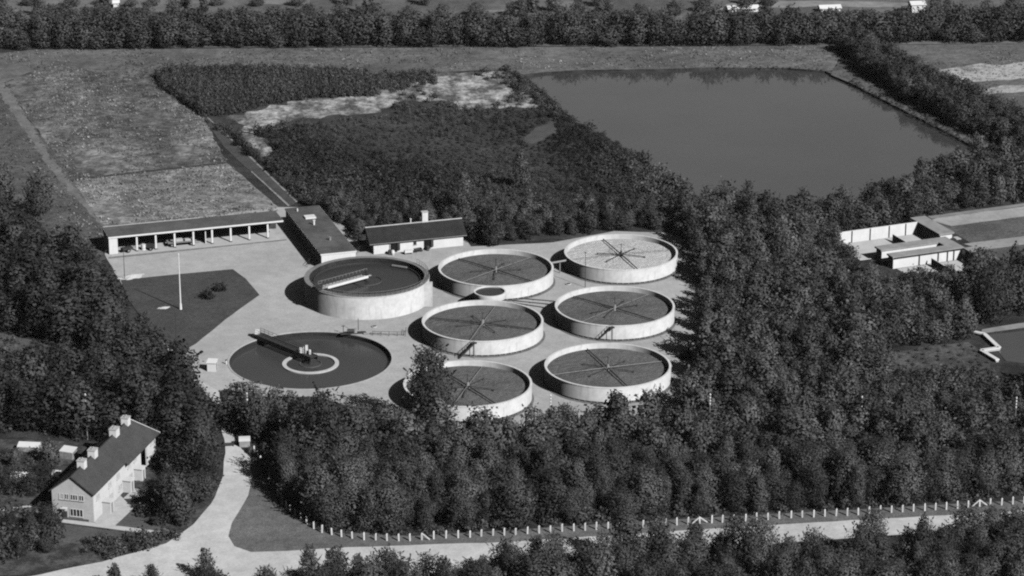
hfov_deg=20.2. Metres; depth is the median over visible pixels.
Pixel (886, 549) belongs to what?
broadleaf tree
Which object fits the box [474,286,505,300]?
drum tank
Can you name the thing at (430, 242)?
door
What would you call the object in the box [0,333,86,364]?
woodland ride
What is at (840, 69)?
bank grass
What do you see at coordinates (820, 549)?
broadleaf tree
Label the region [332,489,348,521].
broadleaf tree
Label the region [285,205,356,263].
workshop
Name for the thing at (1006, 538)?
broadleaf tree
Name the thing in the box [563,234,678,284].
filter tank
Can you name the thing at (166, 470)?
broadleaf tree
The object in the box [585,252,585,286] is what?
lamp post
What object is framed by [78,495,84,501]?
window
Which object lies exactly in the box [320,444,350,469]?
broadleaf tree
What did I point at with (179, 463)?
broadleaf tree
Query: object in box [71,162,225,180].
field edge
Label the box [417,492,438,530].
broadleaf tree
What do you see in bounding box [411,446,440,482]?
broadleaf tree
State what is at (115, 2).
shed
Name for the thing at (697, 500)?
broadleaf tree
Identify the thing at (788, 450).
broadleaf tree
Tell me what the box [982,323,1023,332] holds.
pool path
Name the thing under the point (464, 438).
broadleaf tree
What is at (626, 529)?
broadleaf tree
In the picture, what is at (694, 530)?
broadleaf tree
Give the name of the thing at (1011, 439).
broadleaf tree
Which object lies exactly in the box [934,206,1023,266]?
open lawn
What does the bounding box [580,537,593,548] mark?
broadleaf tree
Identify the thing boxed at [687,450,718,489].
broadleaf tree
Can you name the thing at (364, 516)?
tree
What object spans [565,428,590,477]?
broadleaf tree
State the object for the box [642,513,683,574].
broadleaf tree
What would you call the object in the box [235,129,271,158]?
bare sand
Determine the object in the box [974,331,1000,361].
wall coping
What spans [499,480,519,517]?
broadleaf tree
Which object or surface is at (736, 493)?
broadleaf tree
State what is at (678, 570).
broadleaf tree
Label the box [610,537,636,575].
broadleaf tree
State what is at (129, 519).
front lawn
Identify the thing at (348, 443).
broadleaf tree
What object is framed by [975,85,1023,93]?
bare patch
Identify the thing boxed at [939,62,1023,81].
bare patch
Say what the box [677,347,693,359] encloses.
garden bush
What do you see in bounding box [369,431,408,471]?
broadleaf tree
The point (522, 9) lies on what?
field hedge
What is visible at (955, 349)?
wood glade
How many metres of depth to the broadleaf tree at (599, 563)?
456.02 m
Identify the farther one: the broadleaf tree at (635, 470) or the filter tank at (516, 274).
the filter tank at (516, 274)
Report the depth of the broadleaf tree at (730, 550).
465.47 m
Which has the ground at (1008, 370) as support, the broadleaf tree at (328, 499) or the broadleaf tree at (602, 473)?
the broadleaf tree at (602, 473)
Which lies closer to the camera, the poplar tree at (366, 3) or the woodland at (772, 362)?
the woodland at (772, 362)
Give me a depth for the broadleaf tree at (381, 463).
496.63 m
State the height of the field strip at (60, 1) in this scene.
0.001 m
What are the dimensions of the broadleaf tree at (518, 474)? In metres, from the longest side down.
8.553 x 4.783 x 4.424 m
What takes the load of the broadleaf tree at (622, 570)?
on the ground at (1008, 370)
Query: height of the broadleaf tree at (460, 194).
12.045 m
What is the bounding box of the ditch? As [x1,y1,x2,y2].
[204,118,295,205]
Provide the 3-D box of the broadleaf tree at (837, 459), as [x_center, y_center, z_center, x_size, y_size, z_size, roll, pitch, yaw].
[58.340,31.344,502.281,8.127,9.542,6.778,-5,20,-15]
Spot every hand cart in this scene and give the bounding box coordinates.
[120,245,135,252]
[142,243,154,250]
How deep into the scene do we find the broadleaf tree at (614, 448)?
506.57 m
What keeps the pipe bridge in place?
on the yard at (273, 273)
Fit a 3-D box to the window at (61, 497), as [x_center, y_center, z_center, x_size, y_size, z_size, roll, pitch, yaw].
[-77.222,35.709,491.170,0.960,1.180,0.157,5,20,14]
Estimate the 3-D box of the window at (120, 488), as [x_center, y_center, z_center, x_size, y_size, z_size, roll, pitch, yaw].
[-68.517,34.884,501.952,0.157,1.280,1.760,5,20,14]
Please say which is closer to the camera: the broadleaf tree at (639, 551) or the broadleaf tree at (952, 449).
the broadleaf tree at (639, 551)
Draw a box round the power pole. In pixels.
[84,393,87,439]
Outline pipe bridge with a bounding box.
[552,259,567,272]
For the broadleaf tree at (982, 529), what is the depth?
471.55 m
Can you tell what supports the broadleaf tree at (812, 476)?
on the ground at (1008, 370)
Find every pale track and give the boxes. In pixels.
[933,206,1023,225]
[966,236,1023,249]
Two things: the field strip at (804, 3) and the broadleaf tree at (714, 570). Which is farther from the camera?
the field strip at (804, 3)
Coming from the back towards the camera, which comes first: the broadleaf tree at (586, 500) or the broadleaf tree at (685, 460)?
the broadleaf tree at (685, 460)
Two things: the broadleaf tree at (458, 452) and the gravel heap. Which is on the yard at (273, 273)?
the gravel heap
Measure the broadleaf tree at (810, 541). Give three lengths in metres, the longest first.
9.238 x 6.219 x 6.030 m
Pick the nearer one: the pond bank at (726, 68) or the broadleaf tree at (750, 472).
the broadleaf tree at (750, 472)
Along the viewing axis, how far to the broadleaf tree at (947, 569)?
455.17 m
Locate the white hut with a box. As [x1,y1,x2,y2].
[206,358,217,371]
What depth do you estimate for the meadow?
783.99 m
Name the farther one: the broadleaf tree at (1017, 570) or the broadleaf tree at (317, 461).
the broadleaf tree at (317, 461)
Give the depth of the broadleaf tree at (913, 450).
507.17 m
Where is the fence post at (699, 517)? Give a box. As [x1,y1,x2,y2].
[692,516,707,523]
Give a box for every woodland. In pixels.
[0,194,224,452]
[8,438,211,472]
[208,130,1023,474]
[307,186,676,243]
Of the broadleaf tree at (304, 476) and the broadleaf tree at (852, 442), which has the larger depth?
the broadleaf tree at (852, 442)
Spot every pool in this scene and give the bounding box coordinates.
[989,331,1023,362]
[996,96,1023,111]
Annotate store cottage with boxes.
[361,210,466,253]
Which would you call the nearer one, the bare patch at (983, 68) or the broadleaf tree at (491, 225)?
the broadleaf tree at (491, 225)
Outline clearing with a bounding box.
[523,122,556,143]
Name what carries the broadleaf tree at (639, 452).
on the ground at (1008, 370)
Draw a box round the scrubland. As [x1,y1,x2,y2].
[203,63,688,223]
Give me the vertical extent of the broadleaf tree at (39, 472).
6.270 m
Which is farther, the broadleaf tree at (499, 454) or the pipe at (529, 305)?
the pipe at (529, 305)
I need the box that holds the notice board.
[239,436,249,446]
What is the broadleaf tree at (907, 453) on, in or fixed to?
on the ground at (1008, 370)
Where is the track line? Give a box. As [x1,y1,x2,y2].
[929,203,1023,218]
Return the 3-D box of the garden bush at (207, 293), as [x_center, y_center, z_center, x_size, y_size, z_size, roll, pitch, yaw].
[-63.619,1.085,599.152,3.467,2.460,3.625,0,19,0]
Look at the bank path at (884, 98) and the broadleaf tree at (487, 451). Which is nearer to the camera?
the broadleaf tree at (487, 451)
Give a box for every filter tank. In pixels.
[402,360,533,423]
[420,300,544,358]
[437,249,554,300]
[543,343,672,404]
[553,286,675,341]
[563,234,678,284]
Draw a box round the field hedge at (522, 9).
[0,0,1023,18]
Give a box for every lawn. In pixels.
[61,525,171,548]
[116,511,176,532]
[121,269,258,349]
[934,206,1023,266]
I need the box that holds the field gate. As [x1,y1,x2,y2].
[216,442,233,446]
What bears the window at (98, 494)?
in the row house
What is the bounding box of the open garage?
[102,211,282,255]
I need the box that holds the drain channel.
[109,239,286,258]
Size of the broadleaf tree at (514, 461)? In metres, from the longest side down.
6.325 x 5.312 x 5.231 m
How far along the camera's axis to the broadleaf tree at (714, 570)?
457.35 m
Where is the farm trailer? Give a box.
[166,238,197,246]
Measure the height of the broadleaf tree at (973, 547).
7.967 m
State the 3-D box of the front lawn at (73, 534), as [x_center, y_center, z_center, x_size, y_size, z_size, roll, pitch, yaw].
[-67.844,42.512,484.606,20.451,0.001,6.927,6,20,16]
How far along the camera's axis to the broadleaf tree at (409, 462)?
498.53 m
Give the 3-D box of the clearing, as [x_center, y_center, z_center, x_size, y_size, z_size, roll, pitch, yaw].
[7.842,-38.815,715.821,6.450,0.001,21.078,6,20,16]
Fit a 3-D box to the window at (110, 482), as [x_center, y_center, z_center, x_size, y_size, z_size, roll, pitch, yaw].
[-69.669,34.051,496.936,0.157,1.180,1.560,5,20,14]
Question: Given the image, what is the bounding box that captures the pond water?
[526,69,979,208]
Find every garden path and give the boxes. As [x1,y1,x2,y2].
[62,519,178,537]
[123,489,159,498]
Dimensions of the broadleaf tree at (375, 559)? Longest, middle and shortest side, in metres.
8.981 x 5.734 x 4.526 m
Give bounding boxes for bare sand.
[225,71,537,135]
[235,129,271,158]
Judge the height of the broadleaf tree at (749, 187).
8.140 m
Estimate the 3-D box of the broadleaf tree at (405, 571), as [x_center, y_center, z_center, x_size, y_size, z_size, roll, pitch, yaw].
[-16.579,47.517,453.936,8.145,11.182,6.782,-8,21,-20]
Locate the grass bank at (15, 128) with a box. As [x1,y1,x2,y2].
[0,94,105,262]
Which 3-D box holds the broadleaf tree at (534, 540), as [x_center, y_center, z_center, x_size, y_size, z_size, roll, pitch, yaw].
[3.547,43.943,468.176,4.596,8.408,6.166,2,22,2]
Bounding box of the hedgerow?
[832,26,1023,146]
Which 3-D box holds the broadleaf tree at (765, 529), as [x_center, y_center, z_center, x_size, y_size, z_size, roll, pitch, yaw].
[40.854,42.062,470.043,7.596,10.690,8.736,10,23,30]
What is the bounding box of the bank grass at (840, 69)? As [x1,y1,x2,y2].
[826,53,1021,152]
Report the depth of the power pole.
525.03 m
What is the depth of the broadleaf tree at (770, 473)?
495.18 m
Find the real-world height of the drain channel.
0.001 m
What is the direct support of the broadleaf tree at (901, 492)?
on the ground at (1008, 370)
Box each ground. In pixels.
[0,44,1023,575]
[0,439,216,575]
[171,70,699,244]
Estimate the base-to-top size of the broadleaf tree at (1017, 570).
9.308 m
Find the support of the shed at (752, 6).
on the fields at (394, 6)
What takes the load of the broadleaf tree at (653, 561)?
on the ground at (1008, 370)
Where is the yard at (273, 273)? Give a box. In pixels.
[105,207,699,431]
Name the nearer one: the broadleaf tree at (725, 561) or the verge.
the broadleaf tree at (725, 561)
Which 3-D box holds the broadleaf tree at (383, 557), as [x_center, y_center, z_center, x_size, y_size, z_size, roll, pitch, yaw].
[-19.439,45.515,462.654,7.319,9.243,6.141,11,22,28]
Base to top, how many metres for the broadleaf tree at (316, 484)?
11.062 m
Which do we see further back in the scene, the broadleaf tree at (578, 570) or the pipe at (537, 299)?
the pipe at (537, 299)
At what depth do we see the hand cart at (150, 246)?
628.41 m
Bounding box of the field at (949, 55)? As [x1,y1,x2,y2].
[893,44,1023,97]
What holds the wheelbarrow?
on the yard at (273, 273)
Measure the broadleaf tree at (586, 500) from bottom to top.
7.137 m
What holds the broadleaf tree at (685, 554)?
on the ground at (1008, 370)
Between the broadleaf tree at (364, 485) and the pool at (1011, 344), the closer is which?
the broadleaf tree at (364, 485)
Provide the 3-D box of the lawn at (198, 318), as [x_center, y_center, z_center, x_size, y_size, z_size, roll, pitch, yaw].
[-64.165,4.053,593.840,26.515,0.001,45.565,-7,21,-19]
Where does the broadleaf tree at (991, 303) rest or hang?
on the ground at (1008, 370)
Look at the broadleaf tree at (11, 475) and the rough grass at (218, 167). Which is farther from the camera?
the rough grass at (218, 167)
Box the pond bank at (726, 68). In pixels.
[526,68,970,146]
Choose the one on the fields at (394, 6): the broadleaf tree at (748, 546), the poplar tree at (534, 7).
the poplar tree at (534, 7)
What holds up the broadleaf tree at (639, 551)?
on the ground at (1008, 370)
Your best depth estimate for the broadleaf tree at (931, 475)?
498.31 m
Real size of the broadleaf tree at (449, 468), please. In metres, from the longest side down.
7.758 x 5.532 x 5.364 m
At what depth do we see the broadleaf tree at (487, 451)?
500.11 m
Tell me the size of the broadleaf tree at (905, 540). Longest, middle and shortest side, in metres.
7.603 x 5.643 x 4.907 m
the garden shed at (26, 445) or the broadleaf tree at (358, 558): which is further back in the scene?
the garden shed at (26, 445)
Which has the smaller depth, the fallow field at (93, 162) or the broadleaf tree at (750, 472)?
the broadleaf tree at (750, 472)
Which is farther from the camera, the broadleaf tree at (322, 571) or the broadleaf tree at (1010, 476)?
the broadleaf tree at (1010, 476)
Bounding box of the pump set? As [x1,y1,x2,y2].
[340,325,365,334]
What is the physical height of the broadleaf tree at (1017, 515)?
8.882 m
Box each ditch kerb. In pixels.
[207,117,296,201]
[251,171,289,205]
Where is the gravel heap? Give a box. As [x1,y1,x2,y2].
[117,273,144,279]
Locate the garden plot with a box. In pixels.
[74,163,277,225]
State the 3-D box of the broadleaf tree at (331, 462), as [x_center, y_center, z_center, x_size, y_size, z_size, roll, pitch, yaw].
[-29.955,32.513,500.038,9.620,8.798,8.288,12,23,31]
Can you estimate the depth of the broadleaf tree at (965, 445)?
506.94 m
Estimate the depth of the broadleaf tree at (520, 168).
669.19 m
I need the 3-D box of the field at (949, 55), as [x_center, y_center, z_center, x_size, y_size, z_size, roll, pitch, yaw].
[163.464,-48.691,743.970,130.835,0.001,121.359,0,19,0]
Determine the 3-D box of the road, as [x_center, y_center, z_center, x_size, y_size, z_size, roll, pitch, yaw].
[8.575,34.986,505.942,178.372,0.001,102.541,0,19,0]
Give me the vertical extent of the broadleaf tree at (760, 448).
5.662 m
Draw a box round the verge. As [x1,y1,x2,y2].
[229,455,1023,551]
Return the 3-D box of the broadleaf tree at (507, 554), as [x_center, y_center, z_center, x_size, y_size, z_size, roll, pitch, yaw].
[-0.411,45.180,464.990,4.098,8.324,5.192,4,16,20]
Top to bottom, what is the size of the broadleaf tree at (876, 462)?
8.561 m
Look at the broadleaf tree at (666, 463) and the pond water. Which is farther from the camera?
the pond water
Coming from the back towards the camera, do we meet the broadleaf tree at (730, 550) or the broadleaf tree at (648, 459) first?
the broadleaf tree at (648, 459)
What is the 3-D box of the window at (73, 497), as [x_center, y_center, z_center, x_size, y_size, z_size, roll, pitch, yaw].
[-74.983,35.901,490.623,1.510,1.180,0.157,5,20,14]
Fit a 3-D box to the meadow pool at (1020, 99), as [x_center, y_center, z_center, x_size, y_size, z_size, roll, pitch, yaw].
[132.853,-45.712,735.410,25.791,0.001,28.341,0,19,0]
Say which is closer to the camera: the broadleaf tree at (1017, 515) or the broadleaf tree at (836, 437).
the broadleaf tree at (1017, 515)
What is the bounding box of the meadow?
[0,45,844,81]
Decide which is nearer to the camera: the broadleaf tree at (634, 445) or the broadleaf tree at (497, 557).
the broadleaf tree at (497, 557)
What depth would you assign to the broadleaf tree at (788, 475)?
498.88 m
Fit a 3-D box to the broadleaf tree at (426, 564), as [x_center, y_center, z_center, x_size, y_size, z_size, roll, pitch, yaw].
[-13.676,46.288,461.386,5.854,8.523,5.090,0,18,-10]
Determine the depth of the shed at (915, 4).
831.25 m
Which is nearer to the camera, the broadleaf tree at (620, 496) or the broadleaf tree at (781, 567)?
the broadleaf tree at (781, 567)
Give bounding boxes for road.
[34,381,1023,575]
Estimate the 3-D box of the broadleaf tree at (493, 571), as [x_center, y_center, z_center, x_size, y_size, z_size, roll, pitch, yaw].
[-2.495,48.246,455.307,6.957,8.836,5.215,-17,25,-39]
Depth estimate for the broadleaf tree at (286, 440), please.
504.58 m
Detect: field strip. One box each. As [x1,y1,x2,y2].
[15,10,30,13]
[46,0,98,3]
[157,0,199,4]
[264,0,309,3]
[481,9,518,12]
[555,1,613,7]
[720,0,907,9]
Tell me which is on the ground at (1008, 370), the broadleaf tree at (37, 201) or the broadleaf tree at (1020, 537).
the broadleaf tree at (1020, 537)
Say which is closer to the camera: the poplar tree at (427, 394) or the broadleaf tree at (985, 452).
the broadleaf tree at (985, 452)
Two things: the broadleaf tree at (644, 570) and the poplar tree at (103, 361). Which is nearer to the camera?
the broadleaf tree at (644, 570)
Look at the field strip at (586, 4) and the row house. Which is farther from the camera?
the field strip at (586, 4)
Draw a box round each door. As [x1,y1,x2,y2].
[60,507,67,518]
[390,242,399,252]
[424,239,433,249]
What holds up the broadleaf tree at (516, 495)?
on the ground at (1008, 370)
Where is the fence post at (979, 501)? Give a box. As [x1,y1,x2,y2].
[972,499,986,506]
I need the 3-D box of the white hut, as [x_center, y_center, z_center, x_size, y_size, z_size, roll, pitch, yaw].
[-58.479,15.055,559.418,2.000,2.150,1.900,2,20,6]
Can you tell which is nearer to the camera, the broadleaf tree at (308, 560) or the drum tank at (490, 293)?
the broadleaf tree at (308, 560)
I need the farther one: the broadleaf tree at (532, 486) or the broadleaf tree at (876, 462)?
the broadleaf tree at (876, 462)
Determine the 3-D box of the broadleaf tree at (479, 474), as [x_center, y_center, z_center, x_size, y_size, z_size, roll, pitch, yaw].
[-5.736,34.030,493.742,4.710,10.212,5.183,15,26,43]
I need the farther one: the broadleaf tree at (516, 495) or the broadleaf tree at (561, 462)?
the broadleaf tree at (561, 462)
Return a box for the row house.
[49,415,159,521]
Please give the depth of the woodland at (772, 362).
556.12 m
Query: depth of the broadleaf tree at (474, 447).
503.14 m
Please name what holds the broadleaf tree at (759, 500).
on the verge
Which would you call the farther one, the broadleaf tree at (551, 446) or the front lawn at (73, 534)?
the broadleaf tree at (551, 446)
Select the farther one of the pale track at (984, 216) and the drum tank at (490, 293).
the pale track at (984, 216)
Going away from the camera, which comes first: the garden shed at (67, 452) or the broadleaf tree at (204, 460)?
the broadleaf tree at (204, 460)
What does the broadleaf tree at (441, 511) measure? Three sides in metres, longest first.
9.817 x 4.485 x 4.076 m
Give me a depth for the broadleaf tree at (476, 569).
459.39 m
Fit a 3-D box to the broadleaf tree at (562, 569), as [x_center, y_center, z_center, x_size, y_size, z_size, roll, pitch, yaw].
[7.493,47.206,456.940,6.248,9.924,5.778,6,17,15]
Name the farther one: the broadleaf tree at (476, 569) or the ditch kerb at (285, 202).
the ditch kerb at (285, 202)
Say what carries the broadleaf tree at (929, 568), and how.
on the ground at (1008, 370)
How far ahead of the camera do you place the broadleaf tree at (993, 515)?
477.70 m
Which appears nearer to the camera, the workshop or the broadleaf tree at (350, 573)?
the broadleaf tree at (350, 573)
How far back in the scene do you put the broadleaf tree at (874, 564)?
458.48 m
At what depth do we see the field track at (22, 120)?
705.95 m
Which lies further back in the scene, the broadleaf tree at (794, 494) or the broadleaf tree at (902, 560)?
the broadleaf tree at (794, 494)
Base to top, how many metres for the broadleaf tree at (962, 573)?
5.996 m
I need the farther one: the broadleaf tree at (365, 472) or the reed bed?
the reed bed
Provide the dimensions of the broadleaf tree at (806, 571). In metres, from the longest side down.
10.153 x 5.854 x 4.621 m
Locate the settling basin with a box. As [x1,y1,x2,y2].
[227,328,392,389]
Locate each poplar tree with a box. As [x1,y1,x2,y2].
[92,347,116,401]
[99,0,110,7]
[199,0,208,10]
[361,0,370,12]
[402,339,460,435]
[525,0,539,12]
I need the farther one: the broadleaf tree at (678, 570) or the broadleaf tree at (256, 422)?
the broadleaf tree at (256, 422)
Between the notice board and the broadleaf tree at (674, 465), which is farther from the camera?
the notice board
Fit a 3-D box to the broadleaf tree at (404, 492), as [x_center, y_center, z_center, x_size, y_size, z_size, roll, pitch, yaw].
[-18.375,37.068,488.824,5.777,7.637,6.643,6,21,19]
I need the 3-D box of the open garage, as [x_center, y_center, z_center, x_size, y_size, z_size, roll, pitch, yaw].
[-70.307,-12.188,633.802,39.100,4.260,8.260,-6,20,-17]
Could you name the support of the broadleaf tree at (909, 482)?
on the ground at (1008, 370)
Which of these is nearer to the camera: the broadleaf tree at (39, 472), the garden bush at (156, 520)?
the garden bush at (156, 520)
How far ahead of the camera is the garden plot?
666.01 m
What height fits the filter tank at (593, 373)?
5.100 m
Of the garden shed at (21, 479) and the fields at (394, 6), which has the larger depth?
the fields at (394, 6)
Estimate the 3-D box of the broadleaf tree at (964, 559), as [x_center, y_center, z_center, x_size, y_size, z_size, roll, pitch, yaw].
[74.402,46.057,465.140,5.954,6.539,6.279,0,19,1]
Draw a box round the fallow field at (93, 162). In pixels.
[4,68,225,178]
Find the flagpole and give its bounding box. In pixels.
[178,253,181,309]
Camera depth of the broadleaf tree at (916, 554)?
465.72 m
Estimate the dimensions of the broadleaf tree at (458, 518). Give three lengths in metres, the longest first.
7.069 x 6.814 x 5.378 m
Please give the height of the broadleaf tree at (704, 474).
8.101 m
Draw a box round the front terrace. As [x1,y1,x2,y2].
[95,495,133,524]
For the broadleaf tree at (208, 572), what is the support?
on the ground at (1008, 370)
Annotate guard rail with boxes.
[372,330,405,335]
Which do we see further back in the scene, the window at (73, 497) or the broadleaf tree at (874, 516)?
the window at (73, 497)
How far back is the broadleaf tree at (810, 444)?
507.73 m
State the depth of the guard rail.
577.87 m
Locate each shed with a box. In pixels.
[10,471,38,481]
[17,441,41,451]
[51,470,60,478]
[59,445,77,459]
[112,0,119,6]
[726,5,759,11]
[817,4,841,11]
[908,0,926,12]
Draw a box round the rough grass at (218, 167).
[0,45,1023,252]
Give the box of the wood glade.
[888,342,992,406]
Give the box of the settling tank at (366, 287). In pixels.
[304,256,432,319]
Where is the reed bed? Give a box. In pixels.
[151,59,381,116]
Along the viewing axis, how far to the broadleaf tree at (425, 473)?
495.88 m
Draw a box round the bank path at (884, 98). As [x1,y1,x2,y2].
[831,74,984,148]
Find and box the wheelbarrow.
[414,247,422,251]
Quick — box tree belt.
[0,1,1023,50]
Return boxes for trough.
[404,249,412,254]
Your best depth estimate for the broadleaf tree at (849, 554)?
462.07 m
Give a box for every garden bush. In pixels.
[147,513,163,525]
[199,287,215,299]
[210,281,226,291]
[233,136,244,146]
[240,144,261,155]
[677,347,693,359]
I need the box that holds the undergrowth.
[0,51,1023,564]
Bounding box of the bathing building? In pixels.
[840,216,998,275]
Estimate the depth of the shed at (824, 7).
833.99 m
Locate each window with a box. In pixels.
[59,493,63,499]
[64,493,68,500]
[70,494,77,501]
[70,508,83,517]
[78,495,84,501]
[96,492,99,500]
[108,480,111,488]
[118,482,122,492]
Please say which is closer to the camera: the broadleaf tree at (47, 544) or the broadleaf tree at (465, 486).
the broadleaf tree at (47, 544)
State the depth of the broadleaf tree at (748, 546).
464.96 m
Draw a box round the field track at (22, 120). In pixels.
[0,77,102,225]
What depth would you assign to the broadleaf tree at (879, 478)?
498.40 m
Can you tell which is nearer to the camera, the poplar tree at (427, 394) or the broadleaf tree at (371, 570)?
the broadleaf tree at (371, 570)
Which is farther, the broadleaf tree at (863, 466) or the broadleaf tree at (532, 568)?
the broadleaf tree at (863, 466)
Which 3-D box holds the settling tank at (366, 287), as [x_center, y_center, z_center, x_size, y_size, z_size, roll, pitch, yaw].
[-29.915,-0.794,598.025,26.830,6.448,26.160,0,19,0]
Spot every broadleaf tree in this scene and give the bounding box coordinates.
[0,163,16,202]
[0,463,23,492]
[0,512,20,529]
[11,532,28,555]
[18,470,43,495]
[19,169,55,216]
[21,511,42,533]
[27,459,60,493]
[35,499,64,530]
[38,534,55,553]
[139,563,159,575]
[144,480,160,506]
[149,471,171,506]
[151,469,197,526]
[153,464,179,489]
[165,440,223,475]
[165,487,188,520]
[170,482,194,505]
[171,466,223,502]
[177,411,224,477]
[188,443,220,486]
[196,565,219,575]
[206,569,228,575]
[234,387,279,441]
[254,564,277,575]
[263,423,300,480]
[268,442,294,487]
[275,454,301,501]
[279,566,302,575]
[284,390,298,410]
[291,382,358,455]
[296,444,326,476]
[297,466,312,506]
[297,543,325,575]
[299,462,338,521]
[302,453,327,472]
[307,482,349,527]
[312,563,332,575]
[313,445,356,478]
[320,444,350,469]
[323,545,351,575]
[323,562,346,575]
[326,449,371,515]
[326,477,365,526]
[328,425,370,460]
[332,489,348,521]
[336,444,377,491]
[344,551,391,575]
[346,432,378,467]
[346,567,358,575]
[349,552,364,569]
[352,481,373,514]
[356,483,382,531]
[357,476,410,527]
[358,551,384,575]
[360,479,411,535]
[361,448,383,485]
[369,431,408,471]
[369,542,408,575]
[371,468,399,502]
[372,456,397,481]
[379,555,413,575]
[383,449,405,471]
[384,551,432,575]
[390,451,433,484]
[390,483,422,527]
[394,433,425,466]
[396,465,418,503]
[401,473,445,519]
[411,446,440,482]
[413,463,432,495]
[413,549,438,575]
[415,453,439,470]
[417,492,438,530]
[426,468,449,521]
[427,466,453,507]
[428,555,458,575]
[430,428,459,484]
[431,423,482,474]
[441,462,487,520]
[442,457,463,491]
[444,443,469,484]
[445,432,503,478]
[445,493,483,530]
[448,563,471,575]
[452,170,474,217]
[459,555,495,575]
[469,458,490,513]
[470,437,503,479]
[473,489,496,523]
[477,554,493,575]
[479,442,509,476]
[481,204,504,246]
[482,459,522,508]
[484,565,506,575]
[486,475,538,530]
[486,535,525,573]
[496,541,521,575]
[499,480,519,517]
[503,442,530,474]
[503,464,525,505]
[504,543,568,575]
[504,549,542,575]
[505,458,531,476]
[511,148,531,188]
[519,462,564,510]
[519,534,542,562]
[520,480,541,518]
[521,438,550,480]
[527,445,565,483]
[532,465,569,520]
[532,530,568,572]
[533,438,559,466]
[534,551,558,575]
[544,555,578,575]
[545,479,572,514]
[550,454,572,487]
[550,532,573,565]
[556,487,583,525]
[561,457,593,508]
[564,558,587,575]
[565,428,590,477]
[565,544,587,567]
[567,437,608,476]
[569,475,598,511]
[569,536,598,575]
[574,538,621,575]
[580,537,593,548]
[586,453,615,501]
[588,426,609,460]
[589,528,618,559]
[591,463,617,509]
[595,433,634,464]
[595,448,636,497]
[603,485,644,518]
[606,539,630,571]
[608,507,649,557]
[610,473,634,504]
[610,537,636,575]
[610,559,637,575]
[612,450,636,477]
[615,456,657,491]
[622,438,642,460]
[627,464,668,513]
[627,533,651,575]
[630,444,657,467]
[630,446,661,481]
[634,557,656,575]
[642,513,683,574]
[643,548,666,575]
[650,536,684,575]
[652,464,670,499]
[653,452,674,477]
[653,475,675,511]
[656,443,687,467]
[664,560,692,575]
[668,463,696,499]
[669,456,682,495]
[673,532,715,575]
[674,473,695,513]
[674,522,719,567]
[676,443,692,472]
[679,451,703,471]
[680,463,724,505]
[685,556,700,575]
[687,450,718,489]
[690,477,714,515]
[692,559,744,575]
[702,444,739,492]
[703,532,719,562]
[709,528,737,565]
[712,432,736,462]
[713,510,746,562]
[713,541,743,573]
[715,551,744,575]
[716,458,744,504]
[717,468,756,512]
[719,565,753,575]
[725,524,769,574]
[731,460,768,507]
[738,179,758,200]
[738,440,756,483]
[739,512,788,575]
[742,443,766,480]
[746,474,771,513]
[746,550,771,575]
[749,464,792,507]
[756,445,778,470]
[757,445,784,495]
[763,541,793,575]
[764,549,795,575]
[776,468,800,500]
[777,436,804,481]
[778,533,803,569]
[782,479,811,510]
[785,440,822,494]
[788,550,821,575]
[794,556,811,575]
[795,456,829,509]
[795,524,828,559]
[800,436,826,470]
[804,465,829,498]
[805,535,857,574]
[806,440,837,484]
[806,551,843,575]
[812,427,854,479]
[813,553,868,575]
[822,438,867,487]
[831,449,860,501]
[834,542,868,573]
[839,518,877,574]
[843,438,860,455]
[847,462,867,506]
[851,460,875,495]
[854,505,890,559]
[856,553,880,575]
[861,531,900,566]
[863,430,899,471]
[863,443,899,487]
[864,464,895,501]
[866,555,922,575]
[868,553,916,575]
[881,451,930,505]
[884,557,917,575]
[885,444,926,480]
[888,469,918,496]
[893,523,920,565]
[898,442,925,464]
[906,539,929,574]
[907,554,944,575]
[909,511,936,562]
[912,557,927,575]
[915,460,934,490]
[918,448,940,476]
[918,456,948,502]
[926,545,964,575]
[927,523,961,559]
[929,444,964,501]
[931,543,960,568]
[932,550,968,575]
[943,501,991,552]
[946,443,983,494]
[946,447,959,476]
[946,523,971,560]
[956,551,982,573]
[957,435,978,473]
[958,564,973,575]
[961,530,992,562]
[963,523,991,560]
[965,555,992,575]
[968,450,1001,496]
[969,257,1021,324]
[970,444,1001,488]
[971,423,1023,487]
[972,554,1005,575]
[974,536,1014,574]
[975,504,1005,541]
[989,438,1023,492]
[990,514,1020,551]
[991,551,1015,575]
[992,522,1023,552]
[995,508,1013,540]
[995,529,1021,559]
[997,544,1023,575]
[997,559,1023,575]
[1006,503,1023,548]
[1008,539,1023,562]
[1015,447,1023,486]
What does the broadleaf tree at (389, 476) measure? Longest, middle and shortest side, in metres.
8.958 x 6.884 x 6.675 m
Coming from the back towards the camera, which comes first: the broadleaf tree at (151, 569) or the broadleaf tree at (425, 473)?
the broadleaf tree at (425, 473)
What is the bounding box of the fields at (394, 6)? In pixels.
[0,0,1023,47]
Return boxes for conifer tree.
[106,562,121,575]
[193,547,217,575]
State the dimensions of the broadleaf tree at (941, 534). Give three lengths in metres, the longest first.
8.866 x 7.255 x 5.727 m
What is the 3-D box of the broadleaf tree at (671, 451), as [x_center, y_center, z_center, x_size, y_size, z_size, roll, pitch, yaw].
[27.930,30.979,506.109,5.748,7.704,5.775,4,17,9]
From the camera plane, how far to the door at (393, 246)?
627.11 m
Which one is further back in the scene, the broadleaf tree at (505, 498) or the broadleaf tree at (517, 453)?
the broadleaf tree at (517, 453)
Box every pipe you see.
[507,301,546,307]
[510,300,549,304]
[519,298,554,301]
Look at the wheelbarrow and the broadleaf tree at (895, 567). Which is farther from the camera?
the wheelbarrow
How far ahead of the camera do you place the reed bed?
751.37 m

